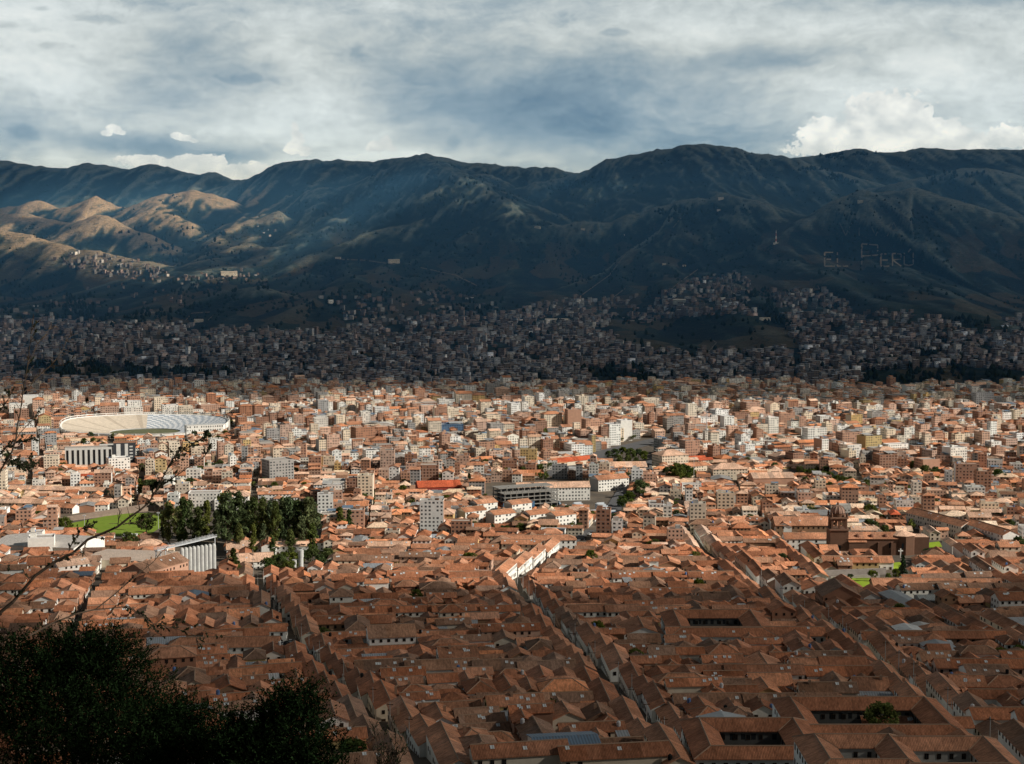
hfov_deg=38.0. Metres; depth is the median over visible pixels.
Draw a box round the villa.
[139,538,162,544]
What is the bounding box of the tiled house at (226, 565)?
[218,557,237,570]
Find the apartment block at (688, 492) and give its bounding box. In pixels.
[684,484,693,500]
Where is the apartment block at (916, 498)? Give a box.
[909,493,920,502]
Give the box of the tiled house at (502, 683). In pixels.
[492,674,519,691]
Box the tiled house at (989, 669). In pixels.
[957,664,1012,675]
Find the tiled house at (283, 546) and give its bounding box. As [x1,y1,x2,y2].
[275,541,309,554]
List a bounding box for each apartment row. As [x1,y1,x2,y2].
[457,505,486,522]
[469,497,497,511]
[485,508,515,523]
[503,498,532,510]
[521,508,549,520]
[546,509,576,524]
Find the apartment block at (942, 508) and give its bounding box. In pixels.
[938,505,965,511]
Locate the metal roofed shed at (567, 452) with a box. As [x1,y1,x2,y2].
[558,451,573,454]
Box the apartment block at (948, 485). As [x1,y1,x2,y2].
[936,482,956,488]
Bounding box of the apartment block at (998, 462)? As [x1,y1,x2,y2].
[987,459,1002,467]
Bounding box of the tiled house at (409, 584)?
[394,580,418,591]
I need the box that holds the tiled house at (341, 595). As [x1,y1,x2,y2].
[328,588,353,602]
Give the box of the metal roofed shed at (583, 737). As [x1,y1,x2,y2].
[526,731,600,744]
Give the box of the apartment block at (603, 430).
[598,424,608,436]
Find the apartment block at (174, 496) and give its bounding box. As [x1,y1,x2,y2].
[167,491,179,507]
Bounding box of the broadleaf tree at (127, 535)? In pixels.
[121,531,134,541]
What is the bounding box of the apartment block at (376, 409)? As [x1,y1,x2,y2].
[373,405,388,413]
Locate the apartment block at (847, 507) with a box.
[836,503,850,515]
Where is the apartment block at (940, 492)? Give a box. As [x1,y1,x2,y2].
[923,487,945,496]
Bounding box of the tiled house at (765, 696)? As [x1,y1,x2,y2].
[742,691,804,703]
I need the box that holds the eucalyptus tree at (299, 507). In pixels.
[292,501,308,537]
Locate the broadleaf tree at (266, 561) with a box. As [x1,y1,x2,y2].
[260,557,274,571]
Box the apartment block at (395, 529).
[385,526,399,533]
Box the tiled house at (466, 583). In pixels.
[451,577,479,589]
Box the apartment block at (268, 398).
[260,395,273,402]
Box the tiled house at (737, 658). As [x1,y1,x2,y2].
[699,653,744,664]
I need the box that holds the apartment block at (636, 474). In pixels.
[631,469,642,480]
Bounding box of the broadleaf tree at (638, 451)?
[635,449,641,458]
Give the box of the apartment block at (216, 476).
[212,468,231,483]
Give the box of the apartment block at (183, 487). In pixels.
[175,479,189,493]
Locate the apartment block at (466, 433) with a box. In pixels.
[463,429,480,438]
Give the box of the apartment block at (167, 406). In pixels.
[161,403,177,413]
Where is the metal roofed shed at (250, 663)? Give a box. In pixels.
[246,661,266,664]
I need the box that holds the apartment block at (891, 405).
[883,401,895,411]
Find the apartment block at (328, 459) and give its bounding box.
[323,454,334,467]
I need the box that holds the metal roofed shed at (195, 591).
[179,589,208,595]
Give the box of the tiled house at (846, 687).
[795,680,859,695]
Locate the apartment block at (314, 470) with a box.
[308,467,320,474]
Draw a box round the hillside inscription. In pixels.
[824,222,913,266]
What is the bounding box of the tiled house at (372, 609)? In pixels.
[345,605,392,612]
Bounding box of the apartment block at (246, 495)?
[231,490,249,501]
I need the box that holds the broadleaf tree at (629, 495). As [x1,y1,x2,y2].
[623,491,635,501]
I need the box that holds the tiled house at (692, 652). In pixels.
[670,644,704,661]
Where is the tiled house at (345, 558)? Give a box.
[333,553,366,563]
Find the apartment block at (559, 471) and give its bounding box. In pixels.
[552,462,566,478]
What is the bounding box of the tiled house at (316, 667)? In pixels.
[302,659,326,683]
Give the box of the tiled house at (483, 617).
[465,607,499,622]
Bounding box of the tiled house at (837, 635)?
[826,628,853,641]
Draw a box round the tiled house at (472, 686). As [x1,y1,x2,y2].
[461,676,497,695]
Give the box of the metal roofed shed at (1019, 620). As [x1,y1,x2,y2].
[1008,617,1023,625]
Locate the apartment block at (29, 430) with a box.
[18,427,36,434]
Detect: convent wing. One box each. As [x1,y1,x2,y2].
[767,512,791,531]
[770,516,841,538]
[781,532,825,548]
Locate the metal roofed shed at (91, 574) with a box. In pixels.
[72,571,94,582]
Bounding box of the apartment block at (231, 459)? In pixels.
[228,453,235,466]
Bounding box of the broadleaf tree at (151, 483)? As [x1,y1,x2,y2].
[142,479,158,491]
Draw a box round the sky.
[0,0,1023,179]
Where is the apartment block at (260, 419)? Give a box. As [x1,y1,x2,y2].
[254,414,268,424]
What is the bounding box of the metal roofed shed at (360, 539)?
[352,536,370,541]
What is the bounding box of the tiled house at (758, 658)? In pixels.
[744,652,783,663]
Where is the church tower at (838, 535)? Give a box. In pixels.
[826,502,849,550]
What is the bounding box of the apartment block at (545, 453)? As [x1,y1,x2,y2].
[541,448,550,459]
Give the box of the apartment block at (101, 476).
[94,469,112,484]
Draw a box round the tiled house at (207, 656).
[196,651,229,660]
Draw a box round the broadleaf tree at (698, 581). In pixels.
[694,578,705,583]
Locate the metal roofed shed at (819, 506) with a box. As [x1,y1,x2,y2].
[815,505,829,508]
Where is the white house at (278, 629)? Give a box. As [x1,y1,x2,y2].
[258,623,288,641]
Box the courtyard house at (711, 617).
[660,609,777,641]
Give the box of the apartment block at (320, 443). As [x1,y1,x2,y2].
[316,437,325,451]
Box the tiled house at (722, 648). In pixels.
[704,641,739,653]
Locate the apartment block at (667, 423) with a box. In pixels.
[663,416,672,432]
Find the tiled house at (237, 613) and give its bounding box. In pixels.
[223,607,259,618]
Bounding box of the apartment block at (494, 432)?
[487,428,500,437]
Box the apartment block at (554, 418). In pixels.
[540,411,561,426]
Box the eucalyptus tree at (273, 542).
[268,538,277,554]
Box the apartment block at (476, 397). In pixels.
[472,393,484,401]
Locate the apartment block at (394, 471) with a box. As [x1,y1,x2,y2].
[388,464,399,479]
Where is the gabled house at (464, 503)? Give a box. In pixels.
[452,501,469,505]
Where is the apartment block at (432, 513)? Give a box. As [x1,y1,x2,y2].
[420,496,443,531]
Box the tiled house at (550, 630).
[540,624,564,637]
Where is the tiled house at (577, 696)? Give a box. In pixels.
[549,691,594,702]
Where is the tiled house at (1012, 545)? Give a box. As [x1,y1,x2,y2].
[994,539,1020,551]
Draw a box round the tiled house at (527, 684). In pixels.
[517,676,539,691]
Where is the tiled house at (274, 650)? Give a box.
[261,641,284,660]
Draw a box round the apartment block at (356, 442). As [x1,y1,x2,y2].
[352,439,362,449]
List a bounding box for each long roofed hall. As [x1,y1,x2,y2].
[167,636,281,653]
[857,631,927,645]
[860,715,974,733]
[869,577,1002,587]
[897,629,1006,643]
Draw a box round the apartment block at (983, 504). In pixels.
[978,499,998,508]
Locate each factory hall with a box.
[0,533,104,550]
[92,549,179,567]
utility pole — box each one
[407,719,412,750]
[615,662,618,689]
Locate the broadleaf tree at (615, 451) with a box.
[611,448,620,459]
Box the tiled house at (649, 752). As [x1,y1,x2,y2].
[556,740,672,763]
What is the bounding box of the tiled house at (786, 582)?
[774,572,801,599]
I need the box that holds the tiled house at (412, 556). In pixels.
[399,551,440,562]
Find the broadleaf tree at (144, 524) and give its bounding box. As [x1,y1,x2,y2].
[135,512,156,532]
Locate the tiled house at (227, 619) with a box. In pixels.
[214,614,238,628]
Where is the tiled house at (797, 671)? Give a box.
[723,661,805,678]
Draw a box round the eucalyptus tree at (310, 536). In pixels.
[305,522,318,554]
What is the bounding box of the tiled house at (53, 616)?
[49,611,74,625]
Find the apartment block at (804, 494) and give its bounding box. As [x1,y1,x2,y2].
[796,489,810,499]
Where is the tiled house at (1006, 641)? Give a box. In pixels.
[994,635,1021,648]
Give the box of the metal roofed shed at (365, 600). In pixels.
[353,598,379,601]
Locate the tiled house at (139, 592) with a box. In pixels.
[128,586,170,598]
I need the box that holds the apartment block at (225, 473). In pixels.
[222,469,232,478]
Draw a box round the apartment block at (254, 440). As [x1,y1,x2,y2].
[238,435,258,444]
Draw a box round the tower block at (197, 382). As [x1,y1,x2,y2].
[194,379,203,387]
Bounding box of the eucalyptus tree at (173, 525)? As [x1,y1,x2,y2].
[172,514,175,534]
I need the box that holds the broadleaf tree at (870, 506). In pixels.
[863,503,878,510]
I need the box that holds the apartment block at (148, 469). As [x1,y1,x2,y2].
[145,456,154,474]
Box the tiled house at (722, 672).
[701,670,743,675]
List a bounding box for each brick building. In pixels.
[748,472,794,484]
[873,451,896,467]
[914,457,939,468]
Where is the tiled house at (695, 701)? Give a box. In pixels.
[682,695,715,715]
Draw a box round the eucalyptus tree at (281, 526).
[277,510,284,540]
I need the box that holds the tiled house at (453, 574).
[449,570,491,578]
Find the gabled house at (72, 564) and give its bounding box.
[54,556,89,571]
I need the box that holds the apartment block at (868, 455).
[860,449,872,459]
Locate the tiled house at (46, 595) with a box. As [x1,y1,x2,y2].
[31,590,58,604]
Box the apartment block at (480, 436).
[473,432,486,439]
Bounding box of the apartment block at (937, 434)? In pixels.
[932,430,942,438]
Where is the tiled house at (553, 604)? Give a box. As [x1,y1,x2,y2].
[546,598,563,622]
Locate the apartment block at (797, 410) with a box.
[787,406,802,414]
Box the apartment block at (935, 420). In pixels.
[931,415,940,426]
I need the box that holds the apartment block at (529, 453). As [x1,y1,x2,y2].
[520,446,536,461]
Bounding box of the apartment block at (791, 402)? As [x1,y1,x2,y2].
[785,399,797,406]
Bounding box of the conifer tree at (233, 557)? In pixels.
[227,548,241,568]
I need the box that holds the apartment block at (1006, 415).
[1002,410,1010,419]
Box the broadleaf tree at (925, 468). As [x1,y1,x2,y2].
[920,464,930,471]
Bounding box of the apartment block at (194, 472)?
[186,466,200,479]
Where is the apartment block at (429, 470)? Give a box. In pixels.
[416,461,438,480]
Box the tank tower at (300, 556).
[297,549,303,566]
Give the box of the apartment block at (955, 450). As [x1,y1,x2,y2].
[942,445,966,461]
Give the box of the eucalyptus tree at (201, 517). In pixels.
[199,505,203,532]
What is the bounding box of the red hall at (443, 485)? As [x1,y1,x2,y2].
[415,480,461,490]
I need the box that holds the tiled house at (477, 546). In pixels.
[455,543,499,549]
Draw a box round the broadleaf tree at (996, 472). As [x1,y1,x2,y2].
[992,469,1003,476]
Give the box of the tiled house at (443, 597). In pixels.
[426,591,457,603]
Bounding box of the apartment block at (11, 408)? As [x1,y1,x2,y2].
[9,402,26,418]
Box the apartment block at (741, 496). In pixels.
[735,490,748,503]
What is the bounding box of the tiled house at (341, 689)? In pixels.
[322,680,350,700]
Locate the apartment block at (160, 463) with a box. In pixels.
[154,455,166,475]
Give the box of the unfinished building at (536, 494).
[492,483,559,506]
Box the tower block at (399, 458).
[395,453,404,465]
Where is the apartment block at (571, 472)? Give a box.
[568,466,588,478]
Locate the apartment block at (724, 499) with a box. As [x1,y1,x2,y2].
[716,489,733,508]
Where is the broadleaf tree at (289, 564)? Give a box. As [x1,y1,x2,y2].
[281,560,296,568]
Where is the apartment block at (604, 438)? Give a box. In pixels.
[596,435,609,447]
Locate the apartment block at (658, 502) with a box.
[648,498,663,507]
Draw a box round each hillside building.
[220,271,236,276]
[388,259,399,263]
[545,318,567,322]
[673,299,685,304]
[759,317,770,320]
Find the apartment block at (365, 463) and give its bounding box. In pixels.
[360,457,370,469]
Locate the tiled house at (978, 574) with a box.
[963,571,993,577]
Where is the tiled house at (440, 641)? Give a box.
[421,638,469,646]
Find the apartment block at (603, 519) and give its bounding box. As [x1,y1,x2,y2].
[596,505,610,532]
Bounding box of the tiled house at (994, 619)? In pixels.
[978,608,1023,629]
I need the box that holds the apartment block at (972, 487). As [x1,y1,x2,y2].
[964,483,984,493]
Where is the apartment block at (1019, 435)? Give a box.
[1009,431,1023,441]
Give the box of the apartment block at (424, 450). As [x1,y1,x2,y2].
[418,446,430,457]
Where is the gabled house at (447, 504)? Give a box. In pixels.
[417,500,452,511]
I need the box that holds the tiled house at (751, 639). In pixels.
[740,632,782,645]
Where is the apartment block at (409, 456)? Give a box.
[405,452,416,465]
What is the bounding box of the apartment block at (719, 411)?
[710,408,727,414]
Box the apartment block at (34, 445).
[31,437,38,455]
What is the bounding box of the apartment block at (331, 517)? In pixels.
[326,514,337,522]
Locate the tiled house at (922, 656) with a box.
[915,650,959,663]
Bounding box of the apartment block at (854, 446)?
[839,442,860,457]
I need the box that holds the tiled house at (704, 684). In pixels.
[662,676,725,693]
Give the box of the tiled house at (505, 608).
[480,603,520,613]
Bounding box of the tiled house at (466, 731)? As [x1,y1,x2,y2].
[457,725,489,736]
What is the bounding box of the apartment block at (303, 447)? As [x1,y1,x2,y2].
[301,441,306,456]
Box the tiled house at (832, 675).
[818,670,847,680]
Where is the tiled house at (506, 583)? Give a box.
[497,576,517,591]
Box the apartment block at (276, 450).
[270,445,285,457]
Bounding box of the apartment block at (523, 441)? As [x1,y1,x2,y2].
[518,436,527,448]
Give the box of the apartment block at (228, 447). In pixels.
[224,442,233,455]
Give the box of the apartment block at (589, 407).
[582,403,594,414]
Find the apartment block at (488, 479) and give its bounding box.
[483,474,490,482]
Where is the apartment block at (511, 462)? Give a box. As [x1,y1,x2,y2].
[503,457,516,468]
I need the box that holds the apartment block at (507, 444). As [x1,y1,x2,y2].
[495,441,511,448]
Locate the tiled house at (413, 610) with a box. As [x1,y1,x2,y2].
[392,604,434,616]
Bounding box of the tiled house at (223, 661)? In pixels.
[196,657,227,669]
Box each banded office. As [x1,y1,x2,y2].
[188,490,221,509]
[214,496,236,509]
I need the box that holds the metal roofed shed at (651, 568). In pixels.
[643,567,659,569]
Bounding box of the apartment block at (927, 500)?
[920,492,935,509]
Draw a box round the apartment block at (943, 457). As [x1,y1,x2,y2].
[936,452,949,461]
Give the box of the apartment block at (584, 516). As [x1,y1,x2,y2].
[578,507,589,528]
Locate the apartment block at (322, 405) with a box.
[316,398,328,411]
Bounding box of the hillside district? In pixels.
[0,218,1023,393]
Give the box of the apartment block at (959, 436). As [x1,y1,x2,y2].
[951,432,964,441]
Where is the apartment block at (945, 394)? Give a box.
[937,390,953,398]
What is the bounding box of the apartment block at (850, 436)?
[835,429,861,442]
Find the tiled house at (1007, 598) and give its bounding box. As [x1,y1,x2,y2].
[990,591,1023,607]
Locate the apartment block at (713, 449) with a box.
[707,443,719,457]
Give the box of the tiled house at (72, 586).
[59,583,85,603]
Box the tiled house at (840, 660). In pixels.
[818,655,867,664]
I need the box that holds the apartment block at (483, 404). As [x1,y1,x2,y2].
[478,399,490,414]
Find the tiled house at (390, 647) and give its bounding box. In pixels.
[368,643,418,650]
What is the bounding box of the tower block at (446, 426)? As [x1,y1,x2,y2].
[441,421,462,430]
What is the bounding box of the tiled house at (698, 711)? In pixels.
[688,705,721,717]
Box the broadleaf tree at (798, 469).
[796,466,803,472]
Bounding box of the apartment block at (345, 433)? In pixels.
[342,428,349,440]
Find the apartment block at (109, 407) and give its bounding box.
[100,402,118,414]
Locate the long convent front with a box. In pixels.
[664,626,826,642]
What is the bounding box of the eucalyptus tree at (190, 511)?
[186,499,194,533]
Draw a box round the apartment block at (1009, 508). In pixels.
[1003,502,1017,514]
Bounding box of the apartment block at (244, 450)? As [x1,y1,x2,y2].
[241,444,247,461]
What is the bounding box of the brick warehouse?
[121,552,189,573]
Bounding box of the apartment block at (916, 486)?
[911,480,921,494]
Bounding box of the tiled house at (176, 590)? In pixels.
[170,584,213,596]
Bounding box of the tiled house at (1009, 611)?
[981,606,1023,614]
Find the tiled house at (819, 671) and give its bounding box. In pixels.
[804,665,874,678]
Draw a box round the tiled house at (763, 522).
[745,516,768,530]
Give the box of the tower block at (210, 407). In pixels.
[198,403,219,411]
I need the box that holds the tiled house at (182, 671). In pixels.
[168,666,205,679]
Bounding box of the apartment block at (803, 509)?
[794,505,809,512]
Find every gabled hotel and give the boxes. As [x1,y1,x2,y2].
[515,481,590,500]
[590,473,629,491]
[610,461,647,472]
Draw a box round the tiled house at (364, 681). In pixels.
[356,671,381,707]
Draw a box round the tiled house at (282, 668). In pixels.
[239,659,302,678]
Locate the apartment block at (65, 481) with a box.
[62,476,80,485]
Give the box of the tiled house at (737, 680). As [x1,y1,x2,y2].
[722,678,752,683]
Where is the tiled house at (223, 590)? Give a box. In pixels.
[212,585,246,595]
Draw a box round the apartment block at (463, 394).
[454,391,471,402]
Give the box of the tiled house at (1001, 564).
[991,555,1017,573]
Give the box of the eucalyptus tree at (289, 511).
[279,496,297,540]
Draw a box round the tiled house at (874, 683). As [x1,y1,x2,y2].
[847,675,889,690]
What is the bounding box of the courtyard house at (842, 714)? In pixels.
[770,696,968,734]
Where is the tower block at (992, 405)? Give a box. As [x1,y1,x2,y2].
[990,402,1016,410]
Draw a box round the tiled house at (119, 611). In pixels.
[106,607,136,617]
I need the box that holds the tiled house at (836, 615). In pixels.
[829,608,852,628]
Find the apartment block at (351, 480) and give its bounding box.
[346,475,356,487]
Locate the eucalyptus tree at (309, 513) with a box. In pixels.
[299,496,319,537]
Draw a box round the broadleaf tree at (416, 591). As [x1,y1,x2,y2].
[409,589,423,596]
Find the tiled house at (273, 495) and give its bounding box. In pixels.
[258,491,282,500]
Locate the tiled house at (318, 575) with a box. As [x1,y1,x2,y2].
[311,569,335,582]
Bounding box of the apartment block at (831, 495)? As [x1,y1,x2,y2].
[822,492,838,499]
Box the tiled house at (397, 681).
[384,675,423,686]
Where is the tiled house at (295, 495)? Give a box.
[283,491,300,499]
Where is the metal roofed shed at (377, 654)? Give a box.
[361,653,386,656]
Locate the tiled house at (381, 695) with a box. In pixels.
[366,679,398,721]
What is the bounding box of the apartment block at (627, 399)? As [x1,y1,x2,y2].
[619,397,634,402]
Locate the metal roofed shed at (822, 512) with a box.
[809,509,829,515]
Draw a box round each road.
[547,439,653,475]
[559,530,593,549]
[608,457,651,517]
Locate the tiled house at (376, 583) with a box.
[364,576,388,589]
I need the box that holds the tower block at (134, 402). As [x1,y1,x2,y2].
[127,399,141,405]
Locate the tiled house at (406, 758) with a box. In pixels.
[371,729,413,763]
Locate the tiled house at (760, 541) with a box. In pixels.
[742,538,775,545]
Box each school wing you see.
[0,498,47,506]
[8,485,107,495]
[48,501,78,513]
[70,497,119,508]
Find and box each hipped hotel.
[651,449,688,465]
[683,461,708,473]
[707,463,747,479]
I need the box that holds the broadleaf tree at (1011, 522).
[1006,519,1015,525]
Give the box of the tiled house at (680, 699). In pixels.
[670,692,748,708]
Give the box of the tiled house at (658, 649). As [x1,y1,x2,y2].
[646,643,675,654]
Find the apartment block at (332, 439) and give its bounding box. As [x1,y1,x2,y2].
[324,433,339,449]
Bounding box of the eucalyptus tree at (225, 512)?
[213,489,236,539]
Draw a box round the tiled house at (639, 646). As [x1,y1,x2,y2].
[617,643,649,654]
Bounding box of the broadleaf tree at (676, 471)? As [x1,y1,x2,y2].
[670,464,685,477]
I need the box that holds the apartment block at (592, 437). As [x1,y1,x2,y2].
[588,433,595,451]
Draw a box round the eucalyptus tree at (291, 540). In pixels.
[284,529,296,554]
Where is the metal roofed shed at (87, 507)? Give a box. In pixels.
[79,501,95,512]
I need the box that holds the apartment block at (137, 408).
[123,405,142,413]
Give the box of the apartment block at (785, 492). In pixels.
[779,488,794,496]
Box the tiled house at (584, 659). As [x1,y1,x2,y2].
[567,652,596,670]
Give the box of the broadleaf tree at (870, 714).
[862,700,900,723]
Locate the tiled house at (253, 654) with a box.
[242,648,266,661]
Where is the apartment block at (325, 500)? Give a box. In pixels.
[317,490,332,512]
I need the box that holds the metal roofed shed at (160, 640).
[146,636,185,645]
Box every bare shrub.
[0,314,76,471]
[0,429,224,652]
[365,716,411,763]
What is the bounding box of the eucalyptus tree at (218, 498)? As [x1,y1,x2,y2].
[214,493,225,529]
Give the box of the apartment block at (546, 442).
[540,437,552,451]
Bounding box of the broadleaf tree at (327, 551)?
[320,548,333,562]
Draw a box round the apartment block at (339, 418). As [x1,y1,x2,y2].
[334,413,344,423]
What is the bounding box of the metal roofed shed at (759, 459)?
[749,457,762,461]
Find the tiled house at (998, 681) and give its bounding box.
[985,674,1023,688]
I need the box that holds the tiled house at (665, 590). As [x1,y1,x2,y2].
[637,586,697,594]
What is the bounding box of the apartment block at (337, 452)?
[328,447,341,461]
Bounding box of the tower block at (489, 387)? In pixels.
[485,382,495,392]
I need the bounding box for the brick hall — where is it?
[814,577,861,606]
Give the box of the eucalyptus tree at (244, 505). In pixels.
[242,502,247,525]
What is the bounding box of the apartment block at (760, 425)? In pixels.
[751,422,767,433]
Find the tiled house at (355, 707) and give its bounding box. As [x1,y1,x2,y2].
[336,694,368,721]
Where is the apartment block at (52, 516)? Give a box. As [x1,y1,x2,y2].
[46,504,58,529]
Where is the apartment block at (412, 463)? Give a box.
[406,459,418,470]
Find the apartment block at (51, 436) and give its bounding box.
[44,431,56,448]
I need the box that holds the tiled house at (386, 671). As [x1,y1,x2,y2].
[375,664,426,684]
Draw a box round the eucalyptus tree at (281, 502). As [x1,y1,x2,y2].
[278,496,287,538]
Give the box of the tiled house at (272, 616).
[263,609,281,622]
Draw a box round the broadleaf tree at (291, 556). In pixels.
[288,552,304,566]
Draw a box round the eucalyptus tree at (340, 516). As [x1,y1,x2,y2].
[336,506,346,520]
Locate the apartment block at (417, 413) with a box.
[411,411,423,422]
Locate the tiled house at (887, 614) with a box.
[865,607,905,619]
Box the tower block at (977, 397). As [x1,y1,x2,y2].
[971,391,993,404]
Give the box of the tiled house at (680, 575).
[653,571,688,579]
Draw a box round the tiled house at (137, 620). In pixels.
[115,616,150,627]
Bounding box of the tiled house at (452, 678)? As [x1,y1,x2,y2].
[425,671,459,685]
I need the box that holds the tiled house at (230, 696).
[208,690,263,705]
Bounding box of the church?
[848,530,928,555]
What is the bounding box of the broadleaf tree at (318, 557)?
[314,554,326,562]
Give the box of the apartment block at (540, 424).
[530,418,546,434]
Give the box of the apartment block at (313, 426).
[309,422,317,436]
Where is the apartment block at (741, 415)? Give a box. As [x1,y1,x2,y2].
[731,410,749,418]
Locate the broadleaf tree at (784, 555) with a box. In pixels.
[778,553,787,557]
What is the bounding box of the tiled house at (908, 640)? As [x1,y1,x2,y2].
[892,634,923,646]
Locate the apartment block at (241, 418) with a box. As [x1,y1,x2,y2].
[235,414,246,426]
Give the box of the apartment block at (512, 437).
[502,431,519,443]
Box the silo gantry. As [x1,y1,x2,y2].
[154,533,216,556]
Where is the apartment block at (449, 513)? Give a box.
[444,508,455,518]
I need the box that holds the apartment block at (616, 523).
[612,516,621,532]
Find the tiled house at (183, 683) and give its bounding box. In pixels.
[152,679,186,692]
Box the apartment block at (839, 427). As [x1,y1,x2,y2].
[834,423,848,431]
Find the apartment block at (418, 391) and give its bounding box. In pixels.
[413,386,423,397]
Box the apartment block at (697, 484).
[681,480,700,492]
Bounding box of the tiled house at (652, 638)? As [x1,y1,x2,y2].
[625,633,661,643]
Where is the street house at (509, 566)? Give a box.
[492,558,517,579]
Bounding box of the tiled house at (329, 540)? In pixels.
[323,534,335,548]
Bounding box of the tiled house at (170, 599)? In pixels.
[158,594,182,605]
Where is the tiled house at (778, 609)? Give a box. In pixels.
[765,600,796,618]
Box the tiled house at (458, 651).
[435,644,479,658]
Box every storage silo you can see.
[184,547,187,558]
[188,547,191,569]
[192,546,195,571]
[196,545,199,571]
[200,545,203,570]
[204,544,207,570]
[208,544,211,568]
[212,543,215,568]
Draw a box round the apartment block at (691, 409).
[686,402,696,415]
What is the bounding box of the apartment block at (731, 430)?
[726,423,737,440]
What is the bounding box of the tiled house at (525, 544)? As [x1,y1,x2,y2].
[501,538,541,550]
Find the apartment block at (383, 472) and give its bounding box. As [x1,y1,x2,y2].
[379,468,388,479]
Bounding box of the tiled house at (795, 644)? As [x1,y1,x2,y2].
[786,637,814,651]
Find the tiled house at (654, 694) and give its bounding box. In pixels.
[640,680,673,722]
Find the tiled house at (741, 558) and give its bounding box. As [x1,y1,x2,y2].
[734,550,756,574]
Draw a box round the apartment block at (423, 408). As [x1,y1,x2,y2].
[419,404,436,413]
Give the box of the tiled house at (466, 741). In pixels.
[458,734,496,756]
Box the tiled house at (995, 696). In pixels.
[964,688,1020,705]
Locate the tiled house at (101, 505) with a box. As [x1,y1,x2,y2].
[95,501,109,510]
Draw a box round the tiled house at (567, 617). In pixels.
[560,611,578,637]
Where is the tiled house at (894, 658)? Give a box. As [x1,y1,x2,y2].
[886,650,912,671]
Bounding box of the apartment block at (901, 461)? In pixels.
[897,456,906,466]
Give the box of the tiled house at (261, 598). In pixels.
[253,589,270,616]
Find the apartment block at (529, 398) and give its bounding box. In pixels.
[522,394,533,405]
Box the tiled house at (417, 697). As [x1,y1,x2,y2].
[397,690,440,704]
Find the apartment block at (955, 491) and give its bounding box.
[948,488,968,497]
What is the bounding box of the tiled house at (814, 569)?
[803,561,828,579]
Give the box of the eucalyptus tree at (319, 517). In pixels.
[306,500,323,533]
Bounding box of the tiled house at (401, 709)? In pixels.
[386,695,420,741]
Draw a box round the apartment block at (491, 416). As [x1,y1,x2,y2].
[482,413,499,419]
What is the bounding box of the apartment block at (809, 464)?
[804,460,818,469]
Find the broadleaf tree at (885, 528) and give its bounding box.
[882,526,888,531]
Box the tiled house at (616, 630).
[599,623,625,638]
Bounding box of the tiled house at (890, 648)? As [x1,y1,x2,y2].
[877,644,903,662]
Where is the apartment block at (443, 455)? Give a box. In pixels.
[438,451,447,465]
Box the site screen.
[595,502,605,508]
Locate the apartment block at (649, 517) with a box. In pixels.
[642,511,655,528]
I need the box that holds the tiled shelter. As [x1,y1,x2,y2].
[105,538,123,548]
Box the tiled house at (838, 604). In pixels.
[832,599,881,608]
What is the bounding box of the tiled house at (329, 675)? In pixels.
[312,670,337,689]
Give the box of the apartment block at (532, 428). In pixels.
[515,424,535,431]
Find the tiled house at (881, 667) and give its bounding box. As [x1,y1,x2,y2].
[868,659,899,675]
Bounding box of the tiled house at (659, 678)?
[651,672,705,684]
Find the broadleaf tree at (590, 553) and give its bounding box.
[582,550,597,558]
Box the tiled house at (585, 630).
[575,621,602,654]
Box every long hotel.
[905,507,968,536]
[966,518,1018,540]
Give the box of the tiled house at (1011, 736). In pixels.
[996,718,1023,763]
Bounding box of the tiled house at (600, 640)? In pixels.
[587,632,612,668]
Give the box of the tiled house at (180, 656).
[144,645,196,669]
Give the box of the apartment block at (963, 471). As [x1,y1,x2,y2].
[954,460,979,481]
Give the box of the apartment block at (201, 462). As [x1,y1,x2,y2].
[194,455,204,466]
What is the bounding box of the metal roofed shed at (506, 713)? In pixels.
[500,710,507,720]
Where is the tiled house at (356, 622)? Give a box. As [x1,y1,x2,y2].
[344,615,370,630]
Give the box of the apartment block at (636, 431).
[632,427,639,438]
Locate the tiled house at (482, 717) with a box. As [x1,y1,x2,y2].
[456,712,506,723]
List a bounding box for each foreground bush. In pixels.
[0,607,198,763]
[98,684,259,763]
[190,662,359,763]
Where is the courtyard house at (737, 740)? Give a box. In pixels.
[679,717,814,763]
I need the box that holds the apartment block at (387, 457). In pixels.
[380,447,394,467]
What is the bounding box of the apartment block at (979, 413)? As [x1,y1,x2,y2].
[972,409,993,418]
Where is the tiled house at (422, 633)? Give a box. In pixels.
[416,629,449,642]
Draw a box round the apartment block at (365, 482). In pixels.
[357,472,373,496]
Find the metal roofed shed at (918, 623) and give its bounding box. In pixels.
[909,621,929,625]
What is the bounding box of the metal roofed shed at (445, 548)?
[436,546,450,549]
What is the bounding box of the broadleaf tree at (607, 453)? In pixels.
[605,451,611,457]
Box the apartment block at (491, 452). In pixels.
[487,448,499,456]
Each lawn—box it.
[73,513,160,535]
[852,578,869,586]
[893,562,900,568]
[929,541,941,547]
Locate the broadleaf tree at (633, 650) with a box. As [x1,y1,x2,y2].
[628,648,643,653]
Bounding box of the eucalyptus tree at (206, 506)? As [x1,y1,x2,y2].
[200,500,212,539]
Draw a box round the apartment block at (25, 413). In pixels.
[13,408,28,420]
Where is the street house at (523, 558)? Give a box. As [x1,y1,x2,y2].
[513,551,532,576]
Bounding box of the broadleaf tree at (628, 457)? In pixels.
[625,455,631,460]
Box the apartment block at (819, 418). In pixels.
[816,415,830,422]
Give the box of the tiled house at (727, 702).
[715,697,743,707]
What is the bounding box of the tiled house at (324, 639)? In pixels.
[312,633,333,660]
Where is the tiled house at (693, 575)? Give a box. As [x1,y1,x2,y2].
[687,570,733,579]
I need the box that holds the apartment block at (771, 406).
[765,401,779,412]
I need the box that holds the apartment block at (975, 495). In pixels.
[968,491,985,500]

